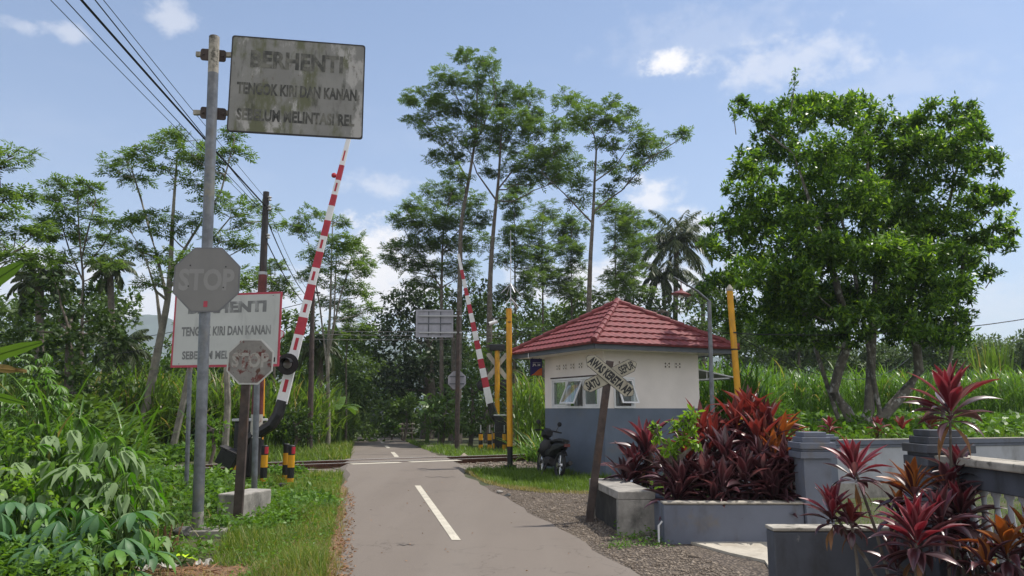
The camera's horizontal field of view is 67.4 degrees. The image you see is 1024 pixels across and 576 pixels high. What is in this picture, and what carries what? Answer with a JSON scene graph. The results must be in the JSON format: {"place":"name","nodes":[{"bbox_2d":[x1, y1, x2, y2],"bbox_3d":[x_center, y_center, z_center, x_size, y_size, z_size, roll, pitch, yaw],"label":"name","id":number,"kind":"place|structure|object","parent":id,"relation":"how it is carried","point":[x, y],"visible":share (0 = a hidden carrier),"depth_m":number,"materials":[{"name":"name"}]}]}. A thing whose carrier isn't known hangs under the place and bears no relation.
{"place":"outdoors","nodes":[
{"label":"outdoors","id":0,"kind":"place"},
{"bbox_2d":[336,436,639,575],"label":"road","id":1,"kind":"structure","parent":0,"point":[503,539],"depth_m":9.55,"materials":[{"name":"grey asphalt"}]},
{"bbox_2d":[0,314,1017,410],"bbox_3d":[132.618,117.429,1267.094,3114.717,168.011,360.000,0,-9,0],"label":"hills","id":2,"kind":"structure","parent":0,"point":[150,322],"depth_m":1304.18,"materials":[{"name":"green plant"}]},
{"bbox_2d":[0,0,1023,356],"label":"sky","id":3,"kind":"structure","parent":0,"point":[681,62],"materials":[{"name":"blue"}]},
{"bbox_2d":[101,411,990,575],"bbox_3d":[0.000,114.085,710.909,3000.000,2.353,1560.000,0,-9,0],"label":"ground","id":4,"kind":"structure","parent":0,"point":[465,440],"depth_m":13.53,"materials":[{"name":"brown soil"}]},
{"bbox_2d":[0,261,42,405],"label":"banana plant","id":5,"kind":"object","parent":4,"relation":"on","point":[7,272],"visible":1,"depth_m":8.21,"materials":[{"name":"green plant"}]},
{"bbox_2d":[0,353,61,489],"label":"cassava plant","id":6,"kind":"object","parent":4,"relation":"on","point":[46,356],"visible":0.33,"depth_m":10.07,"materials":[{"name":"green plant"}]},
{"bbox_2d":[0,140,64,272],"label":"feathery tree","id":7,"kind":"object","parent":4,"relation":"on","point":[30,258],"visible":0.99,"depth_m":19.75,"materials":[{"name":"green plant"}]},
{"bbox_2d":[0,500,70,571],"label":"cassava plant","id":8,"kind":"object","parent":4,"relation":"on","point":[29,511],"visible":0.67,"depth_m":6.99,"materials":[{"name":"green plant"}]},
{"bbox_2d":[0,444,72,503],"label":"broadleaf shrub","id":9,"kind":"object","parent":4,"relation":"on","point":[18,451],"visible":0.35,"depth_m":8.04,"materials":[{"name":"green plant"}]},
{"bbox_2d":[0,368,78,478],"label":"cassava plant","id":10,"kind":"object","parent":4,"relation":"on","point":[60,402],"visible":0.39,"depth_m":9.47,"materials":[{"name":"green plant"}]},
{"bbox_2d":[6,259,78,372],"bbox_3d":[-16.817,2.311,27.022,2.297,6.878,2.569,0,-9,0],"label":"coconut palm","id":11,"kind":"object","parent":4,"relation":"on","point":[22,284],"visible":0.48,"depth_m":27.06,"materials":[{"name":"green plant"}]},
{"bbox_2d":[0,480,92,547],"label":"broadleaf shrub","id":12,"kind":"object","parent":4,"relation":"on","point":[30,492],"visible":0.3,"depth_m":7.54,"materials":[{"name":"green plant"}]},
{"bbox_2d":[2,418,102,514],"bbox_3d":[-5.003,2.124,8.364,0.893,1.400,0.958,-7,-12,40],"label":"broadleaf shrub","id":13,"kind":"object","parent":4,"relation":"on","point":[90,432],"visible":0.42,"depth_m":8.34,"materials":[{"name":"green plant"}]},
{"bbox_2d":[16,508,121,552],"bbox_3d":[-3.947,2.302,6.933,0.860,0.605,0.770,0,-9,0],"label":"cassava plant","id":14,"kind":"object","parent":4,"relation":"on","point":[56,527],"visible":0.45,"depth_m":6.85,"materials":[{"name":"green plant"}]},
{"bbox_2d":[0,262,140,401],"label":"broadleaf tree","id":15,"kind":"object","parent":4,"relation":"on","point":[69,374],"visible":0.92,"depth_m":21.14,"materials":[{"name":"green plant"}]},
{"bbox_2d":[0,438,144,513],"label":"undergrowth","id":16,"kind":"object","parent":4,"relation":"on","point":[139,482],"visible":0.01,"depth_m":10.74,"materials":[{"name":"green plant"}]},
{"bbox_2d":[0,421,151,550],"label":"undergrowth","id":17,"kind":"object","parent":4,"relation":"on","point":[24,481],"visible":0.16,"depth_m":7.66,"materials":[{"name":"green plant"}]},
{"bbox_2d":[17,171,135,369],"bbox_3d":[-15.075,0.854,26.477,4.228,9.652,3.209,0,-9,0],"label":"feathery tree","id":18,"kind":"object","parent":4,"relation":"on","point":[77,195],"visible":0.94,"depth_m":26.54,"materials":[{"name":"green plant"}]},
{"bbox_2d":[0,391,159,461],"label":"undergrowth","id":19,"kind":"object","parent":4,"relation":"on","point":[106,416],"visible":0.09,"depth_m":18.41,"materials":[{"name":"green plant"}]},
{"bbox_2d":[16,456,147,538],"bbox_3d":[-4.341,2.208,7.686,1.179,1.020,0.959,0,-9,0],"label":"broadleaf shrub","id":20,"kind":"object","parent":4,"relation":"on","point":[50,476],"visible":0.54,"depth_m":7.56,"materials":[{"name":"green plant"}]},
{"bbox_2d":[0,489,182,575],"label":"undergrowth","id":21,"kind":"object","parent":4,"relation":"on","point":[19,543],"visible":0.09,"depth_m":6.65,"materials":[{"name":"green plant"}]},
{"bbox_2d":[0,361,189,493],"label":"reed clump","id":22,"kind":"object","parent":4,"relation":"on","point":[61,433],"visible":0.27,"depth_m":9.61,"materials":[{"name":"plant"}]},
{"bbox_2d":[43,538,157,575],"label":"cassava plant","id":23,"kind":"object","parent":4,"relation":"on","point":[128,546],"visible":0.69,"depth_m":6.50,"materials":[{"name":"green plant"}]},
{"bbox_2d":[55,436,163,532],"bbox_3d":[-4.263,2.187,8.142,1.198,1.205,0.914,0,-9,0],"label":"broadleaf shrub","id":24,"kind":"object","parent":4,"relation":"on","point":[99,453],"visible":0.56,"depth_m":8.14,"materials":[{"name":"green plant"}]},
{"bbox_2d":[83,249,137,383],"bbox_3d":[-18.026,2.571,33.999,2.153,8.803,2.253,6,-11,-34],"label":"coconut palm","id":25,"kind":"object","parent":4,"relation":"on","point":[111,276],"visible":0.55,"depth_m":34.28,"materials":[{"name":"green plant"}]},
{"bbox_2d":[0,462,235,575],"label":"weeds","id":26,"kind":"object","parent":4,"relation":"on","point":[175,474],"visible":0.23,"depth_m":9.10,"materials":[{"name":"green plant"}]},
{"bbox_2d":[88,329,153,378],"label":"coconut palm","id":27,"kind":"object","parent":4,"relation":"on","point":[132,358],"visible":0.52,"depth_m":29.77,"materials":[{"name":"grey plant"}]},
{"bbox_2d":[64,510,182,575],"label":"cassava plant","id":28,"kind":"object","parent":4,"relation":"on","point":[94,523],"visible":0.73,"depth_m":6.82,"materials":[{"name":"green plant"}]},
{"bbox_2d":[75,461,180,552],"bbox_3d":[-3.851,2.227,7.643,1.117,0.977,1.005,0,-9,0],"label":"broadleaf shrub","id":29,"kind":"object","parent":4,"relation":"on","point":[124,502],"visible":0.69,"depth_m":7.63,"materials":[{"name":"green plant"}]},
{"bbox_2d":[0,357,349,450],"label":"sugarcane","id":30,"kind":"object","parent":4,"relation":"on","point":[170,397],"visible":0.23,"depth_m":25.19,"materials":[{"name":"green plant"}]},
{"bbox_2d":[91,124,285,428],"bbox_3d":[-10.599,-0.092,24.870,6.429,11.002,3.377,0,-9,0],"label":"feathery tree","id":31,"kind":"object","parent":4,"relation":"on","point":[182,155],"visible":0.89,"depth_m":24.92,"materials":[{"name":"green plant"}]},
{"bbox_2d":[0,280,388,441],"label":"woodland","id":32,"kind":"object","parent":4,"relation":"on","point":[339,369],"visible":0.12,"depth_m":42.59,"materials":[{"name":"green plant"}]},
{"bbox_2d":[170,291,282,497],"bbox_3d":[-4.722,1.791,12.635,2.001,3.415,0.186,-2,-9,13],"label":"warning sign","id":33,"kind":"object","parent":4,"relation":"on","point":[239,317],"visible":0.57,"depth_m":12.69,"materials":[{"name":"grey metal"}]},
{"bbox_2d":[217,488,270,519],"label":"concrete block","id":34,"kind":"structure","parent":4,"relation":"on","point":[254,498],"depth_m":10.41,"materials":[{"name":"grey concrete"}]},
{"bbox_2d":[226,339,273,524],"bbox_3d":[-3.484,1.880,10.113,0.612,2.417,0.096,0,-9,0],"label":"stop sign","id":35,"kind":"object","parent":4,"relation":"on","point":[249,362],"visible":0.84,"depth_m":10.19,"materials":[{"name":"grey metal"}]},
{"bbox_2d":[248,191,271,479],"bbox_3d":[-5.069,0.941,15.542,0.249,5.955,0.234,0,-9,0],"label":"utility pole","id":36,"kind":"object","parent":4,"relation":"on","point":[262,275],"visible":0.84,"depth_m":15.66,"materials":[{"name":"metal"}]},
{"bbox_2d":[190,466,344,575],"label":"grass","id":37,"kind":"structure","parent":4,"relation":"on","point":[233,539],"depth_m":8.29,"materials":[{"name":"green plant"}]},
{"bbox_2d":[189,475,346,533],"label":"weeds","id":38,"kind":"object","parent":4,"relation":"on","point":[247,520],"visible":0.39,"depth_m":10.93,"materials":[{"name":"green plant"}]},
{"bbox_2d":[173,34,364,527],"bbox_3d":[-3.078,-0.161,9.674,2.229,6.356,0.259,1,-9,-5],"label":"warning sign","id":39,"kind":"object","parent":4,"relation":"on","point":[288,87],"visible":0.98,"depth_m":10.01,"materials":[{"name":"metal"}]},
{"bbox_2d":[232,139,350,478],"bbox_3d":[-4.603,0.290,15.864,2.145,7.358,0.835,0,-9,0],"label":"level crossing barrier","id":40,"kind":"object","parent":4,"relation":"on","point":[270,424],"visible":0.66,"depth_m":15.72,"materials":[{"name":"red metal"}]},
{"bbox_2d":[276,406,322,448],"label":"leafy bush","id":41,"kind":"object","parent":4,"relation":"on","point":[291,430],"visible":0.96,"depth_m":24.77,"materials":[{"name":"green plant"}]},
{"bbox_2d":[298,332,343,443],"bbox_3d":[-8.021,4.207,31.720,1.851,4.789,1.965,-2,-9,13],"label":"coconut palm","id":42,"kind":"object","parent":4,"relation":"on","point":[319,357],"visible":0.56,"depth_m":31.66,"materials":[{"name":"green plant"}]},
{"bbox_2d":[275,370,374,447],"bbox_3d":[-9.400,6.399,39.385,5.140,3.573,26.410,2,-9,-11],"label":"sugarcane","id":43,"kind":"object","parent":4,"relation":"on","point":[318,400],"visible":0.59,"depth_m":29.93,"materials":[{"name":"green plant"}]},
{"bbox_2d":[277,201,383,444],"bbox_3d":[-7.400,1.429,30.884,4.452,10.068,4.405,0,-9,0],"label":"feathery tree","id":44,"kind":"object","parent":4,"relation":"on","point":[346,246],"visible":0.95,"depth_m":31.04,"materials":[{"name":"green plant"}]},
{"bbox_2d":[332,300,378,441],"bbox_3d":[-7.783,3.883,35.880,2.574,6.954,3.549,6,-11,-35],"label":"feathery tree","id":45,"kind":"object","parent":4,"relation":"on","point":[350,309],"visible":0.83,"depth_m":35.74,"materials":[{"name":"green plant"}]},
{"bbox_2d":[360,278,468,438],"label":"broadleaf tree","id":46,"kind":"object","parent":4,"relation":"on","point":[423,370],"visible":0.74,"depth_m":50.84,"materials":[{"name":"green plant"}]},
{"bbox_2d":[306,461,541,473],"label":"ballast","id":47,"kind":"structure","parent":4,"relation":"on","point":[334,470],"depth_m":19.64,"materials":[{"name":"grey gravel"}]},
{"bbox_2d":[155,454,533,470],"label":"railway track","id":48,"kind":"structure","parent":47,"relation":"on","point":[332,464],"depth_m":19.93,"materials":[{"name":"metal"}]},
{"bbox_2d":[378,178,497,441],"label":"feathery tree","id":49,"kind":"object","parent":4,"relation":"on","point":[445,223],"visible":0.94,"depth_m":43.61,"materials":[{"name":"green plant"}]},
{"bbox_2d":[416,310,465,449],"bbox_3d":[-2.468,3.197,26.437,1.754,4.928,0.197,0,-9,0],"label":"road sign","id":50,"kind":"object","parent":4,"relation":"on","point":[434,323],"visible":0.94,"depth_m":26.68,"materials":[{"name":"grey metal"}]},
{"bbox_2d":[413,384,469,444],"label":"leafy bush","id":51,"kind":"object","parent":4,"relation":"on","point":[435,425],"visible":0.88,"depth_m":33.13,"materials":[{"name":"green plant"}]},
{"bbox_2d":[397,44,502,443],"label":"feathery tree","id":52,"kind":"object","parent":4,"relation":"on","point":[433,101],"visible":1,"depth_m":41.46,"materials":[{"name":"green plant"}]},
{"bbox_2d":[426,277,501,440],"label":"broadleaf tree","id":53,"kind":"object","parent":4,"relation":"on","point":[454,306],"visible":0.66,"depth_m":46.18,"materials":[{"name":"green plant"}]},
{"bbox_2d":[405,438,533,455],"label":"grass","id":54,"kind":"structure","parent":4,"relation":"on","point":[447,450],"depth_m":26.54,"materials":[{"name":"green plant"}]},
{"bbox_2d":[446,346,502,445],"bbox_3d":[-1.454,4.949,35.635,2.804,4.798,2.928,8,-12,-40],"label":"leafy bush","id":55,"kind":"object","parent":4,"relation":"on","point":[473,411],"visible":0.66,"depth_m":35.64,"materials":[{"name":"green plant"}]},
{"bbox_2d":[457,254,506,449],"bbox_3d":[-1.050,2.479,29.067,2.136,7.651,0.620,0,-9,0],"label":"level crossing barrier","id":56,"kind":"object","parent":4,"relation":"on","point":[495,417],"visible":0.77,"depth_m":28.77,"materials":[{"name":"red metal"}]},
{"bbox_2d":[331,285,660,437],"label":"woodland","id":57,"kind":"object","parent":4,"relation":"on","point":[377,417],"visible":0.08,"depth_m":59.34,"materials":[{"name":"green plant"}]},
{"bbox_2d":[491,308,516,467],"bbox_3d":[-0.201,2.497,19.091,0.667,3.995,0.360,0,-9,0],"label":"yellow pole","id":58,"kind":"object","parent":4,"relation":"on","point":[508,317],"visible":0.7,"depth_m":19.05,"materials":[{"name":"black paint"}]},
{"bbox_2d":[467,310,544,442],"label":"broadleaf tree","id":59,"kind":"object","parent":4,"relation":"on","point":[515,323],"visible":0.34,"depth_m":42.02,"materials":[{"name":"green plant"}]},
{"bbox_2d":[484,185,550,372],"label":"feathery tree","id":60,"kind":"object","parent":4,"relation":"on","point":[518,254],"visible":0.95,"depth_m":46.67,"materials":[{"name":"green plant"}]},
{"bbox_2d":[491,365,544,448],"bbox_3d":[3.952,4.726,31.163,9.680,3.725,11.105,0,-9,0],"label":"sugarcane","id":61,"kind":"object","parent":4,"relation":"on","point":[529,406],"visible":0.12,"depth_m":27.26,"materials":[{"name":"green plant"}]},
{"bbox_2d":[466,78,588,442],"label":"feathery tree","id":62,"kind":"object","parent":4,"relation":"on","point":[530,120],"visible":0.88,"depth_m":42.28,"materials":[{"name":"green plant"}]},
{"bbox_2d":[508,198,576,388],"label":"feathery tree","id":63,"kind":"object","parent":4,"relation":"on","point":[565,287],"visible":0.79,"depth_m":48.49,"materials":[{"name":"green plant"}]},
{"bbox_2d":[534,419,572,476],"bbox_3d":[0.894,3.592,17.252,0.661,1.247,1.826,1,-9,-7],"label":"motorcycle","id":64,"kind":"object","parent":4,"relation":"on","point":[551,452],"visible":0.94,"depth_m":17.11,"materials":[{"name":"metal"}]},
{"bbox_2d":[544,209,590,319],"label":"feathery tree","id":65,"kind":"object","parent":4,"relation":"on","point":[575,249],"visible":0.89,"depth_m":50.91,"materials":[{"name":"green plant"}]},
{"bbox_2d":[573,198,648,304],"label":"feathery tree","id":66,"kind":"object","parent":4,"relation":"on","point":[624,227],"visible":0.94,"depth_m":47.76,"materials":[{"name":"green plant"}]},
{"bbox_2d":[539,284,692,331],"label":"broadleaf tree","id":67,"kind":"object","parent":4,"relation":"on","point":[656,309],"visible":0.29,"depth_m":52.53,"materials":[{"name":"green plant"}]},
{"bbox_2d":[541,84,693,312],"bbox_3d":[5.449,-1.618,38.218,8.009,18.624,4.275,0,-9,0],"label":"feathery tree","id":68,"kind":"object","parent":4,"relation":"on","point":[644,144],"visible":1,"depth_m":39.26,"materials":[{"name":"green plant"}]},
{"bbox_2d":[512,298,739,475],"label":"guard house","id":69,"kind":"structure","parent":4,"relation":"on","point":[667,375],"depth_m":17.41,"materials":[{"name":"blue paint"}]},
{"bbox_2d":[551,377,599,407],"bbox_3d":[1.368,2.421,17.721,0.326,0.698,2.154,4,-10,-26],"label":"window","id":70,"kind":"structure","parent":69,"relation":"in","point":[564,392],"depth_m":17.71,"materials":[{"name":"glass"}]},
{"bbox_2d":[485,484,768,575],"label":"gravel","id":71,"kind":"structure","parent":4,"relation":"on","point":[746,567],"depth_m":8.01,"materials":[{"name":"grey gravel"}]},
{"bbox_2d":[583,355,636,521],"bbox_3d":[1.336,2.025,10.400,0.750,2.232,0.103,0,-9,0],"label":"crossbuck sign","id":72,"kind":"object","parent":71,"relation":"on","point":[607,376],"visible":1,"depth_m":10.46,"materials":[{"name":"brown metal"}]},
{"bbox_2d":[589,478,655,535],"bbox_3d":[1.410,2.840,10.038,0.461,0.536,1.765,1,-9,-6],"label":"concrete bench","id":73,"kind":"object","parent":71,"relation":"on","point":[623,503],"visible":0.69,"depth_m":9.21,"materials":[{"name":"grey concrete"}]},
{"bbox_2d":[600,437,662,488],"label":"cordyline plant","id":74,"kind":"object","parent":71,"relation":"on","point":[629,471],"visible":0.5,"depth_m":10.65,"materials":[{"name":"red plant"}]},
{"bbox_2d":[612,417,675,486],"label":"cordyline plant","id":75,"kind":"object","parent":71,"relation":"on","point":[644,439],"visible":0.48,"depth_m":10.79,"materials":[{"name":"red plant"}]},
{"bbox_2d":[691,542,767,566],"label":"driveway","id":76,"kind":"structure","parent":71,"relation":"on","point":[755,551],"depth_m":8.15,"materials":[{"name":"concrete"}]},
{"bbox_2d":[630,432,835,543],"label":"planter wall","id":77,"kind":"structure","parent":71,"relation":"on","point":[681,522],"depth_m":8.61,"materials":[{"name":"grey stone"}]},
{"bbox_2d":[684,455,759,506],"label":"cordyline plant","id":78,"kind":"object","parent":77,"relation":"in","point":[724,470],"visible":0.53,"depth_m":8.92,"materials":[{"name":"red plant"}]},
{"bbox_2d":[765,524,913,575],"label":"wall","id":79,"kind":"structure","parent":71,"relation":"on","point":[797,550],"depth_m":6.34,"materials":[{"name":"paint"}]},
{"bbox_2d":[800,437,894,575],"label":"cordyline plant","id":80,"kind":"object","parent":71,"relation":"on","point":[849,457],"visible":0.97,"depth_m":5.63,"materials":[{"name":"red plant"}]},
{"bbox_2d":[871,457,957,575],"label":"cordyline plant","id":81,"kind":"object","parent":71,"relation":"on","point":[909,478],"visible":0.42,"depth_m":5.93,"materials":[{"name":"red plant"}]},
{"bbox_2d":[869,490,966,575],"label":"cordyline plant","id":82,"kind":"object","parent":71,"relation":"on","point":[913,524],"visible":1,"depth_m":5.23,"materials":[{"name":"red plant"}]},
{"bbox_2d":[862,483,986,575],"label":"cordyline plant","id":83,"kind":"object","parent":71,"relation":"on","point":[940,495],"visible":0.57,"depth_m":5.45,"materials":[{"name":"red plant"}]},
{"bbox_2d":[902,359,999,575],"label":"cordyline plant","id":84,"kind":"object","parent":71,"relation":"on","point":[951,393],"visible":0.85,"depth_m":5.90,"materials":[{"name":"red plant"}]},
{"bbox_2d":[902,429,1023,575],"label":"baluster fence","id":85,"kind":"object","parent":71,"relation":"on","point":[997,477],"visible":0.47,"depth_m":5.79,"materials":[{"name":"paint"}]},
{"bbox_2d":[920,459,1007,575],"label":"cordyline plant","id":86,"kind":"object","parent":71,"relation":"on","point":[963,501],"visible":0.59,"depth_m":5.70,"materials":[{"name":"red plant"}]},
{"bbox_2d":[946,505,1023,575],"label":"cordyline plant","id":87,"kind":"object","parent":71,"relation":"on","point":[1009,533],"visible":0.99,"depth_m":5.08,"materials":[{"name":"orange plant"}]},
{"bbox_2d":[603,201,662,304],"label":"feathery tree","id":88,"kind":"object","parent":4,"relation":"on","point":[647,241],"visible":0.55,"depth_m":52.25,"materials":[{"name":"green plant"}]},
{"bbox_2d":[640,257,694,310],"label":"coconut palm","id":89,"kind":"object","parent":4,"relation":"on","point":[670,272],"visible":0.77,"depth_m":54.24,"materials":[{"name":"green plant"}]},
{"bbox_2d":[639,209,713,319],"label":"coconut palm","id":90,"kind":"object","parent":4,"relation":"on","point":[678,244],"visible":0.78,"depth_m":56.59,"materials":[{"name":"green plant"}]},
{"bbox_2d":[647,404,705,499],"bbox_3d":[1.983,2.156,9.100,0.693,1.559,0.359,-4,-10,23],"label":"leafy shrub","id":91,"kind":"object","parent":4,"relation":"on","point":[680,442],"visible":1,"depth_m":9.14,"materials":[{"name":"green plant"}]},
{"bbox_2d":[643,455,715,519],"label":"cordyline plant","id":92,"kind":"object","parent":4,"relation":"on","point":[677,490],"visible":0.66,"depth_m":8.98,"materials":[{"name":"red plant"}]},
{"bbox_2d":[720,442,797,505],"bbox_3d":[2.921,2.371,9.006,0.997,1.112,0.836,0,-9,0],"label":"cordyline plant","id":93,"kind":"object","parent":4,"relation":"on","point":[745,465],"visible":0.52,"depth_m":8.97,"materials":[{"name":"red plant"}]},
{"bbox_2d":[826,434,1023,497],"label":"boundary wall","id":94,"kind":"structure","parent":4,"relation":"on","point":[1010,448],"depth_m":13.31,"materials":[{"name":"grey paint"}]},
{"bbox_2d":[465,464,708,496],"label":"grass","id":95,"kind":"structure","parent":0,"point":[547,478],"depth_m":15.91,"materials":[{"name":"green plant"}]},
{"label":"field ground","id":96,"kind":"structure","parent":0,"visible":0},
{"bbox_2d":[682,286,786,372],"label":"broadleaf tree","id":97,"kind":"object","parent":96,"relation":"on","point":[744,344],"visible":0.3,"depth_m":49.99,"materials":[{"name":"green plant"}]},
{"bbox_2d":[698,353,804,425],"bbox_3d":[6.921,3.420,25.474,5.325,2.628,12.691,-2,-9,10],"label":"sugarcane","id":98,"kind":"object","parent":96,"relation":"on","point":[750,379],"visible":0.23,"depth_m":21.40,"materials":[{"name":"plant"}]},
{"bbox_2d":[762,326,844,378],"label":"broadleaf tree","id":99,"kind":"object","parent":96,"relation":"on","point":[800,353],"visible":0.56,"depth_m":56.42,"materials":[{"name":"green plant"}]},
{"bbox_2d":[694,67,1022,425],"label":"garden tree","id":100,"kind":"object","parent":96,"relation":"on","point":[798,297],"visible":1,"depth_m":19.36,"materials":[{"name":"green plant"}]},
{"bbox_2d":[697,319,1021,408],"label":"woodland","id":101,"kind":"object","parent":96,"relation":"on","point":[743,358],"visible":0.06,"depth_m":71.11,"materials":[{"name":"green plant"}]},
{"bbox_2d":[698,357,1023,415],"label":"sugarcane","id":102,"kind":"object","parent":96,"relation":"on","point":[1007,390],"visible":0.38,"depth_m":27.01,"materials":[{"name":"plant"}]},
{"bbox_2d":[719,403,1023,438],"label":"weeds","id":103,"kind":"object","parent":96,"relation":"on","point":[1000,423],"visible":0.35,"depth_m":17.07,"materials":[{"name":"green plant"}]},
{"bbox_2d":[847,340,913,377],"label":"broadleaf tree","id":104,"kind":"object","parent":96,"relation":"on","point":[891,357],"visible":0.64,"depth_m":58.00,"materials":[{"name":"green plant"}]},
{"bbox_2d":[894,335,975,375],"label":"broadleaf tree","id":105,"kind":"object","parent":96,"relation":"on","point":[937,356],"visible":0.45,"depth_m":56.04,"materials":[{"name":"green plant"}]},
{"bbox_2d":[965,341,1020,412],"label":"grass tuft","id":106,"kind":"object","parent":96,"relation":"on","point":[989,359],"visible":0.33,"depth_m":39.50,"materials":[{"name":"green plant"}]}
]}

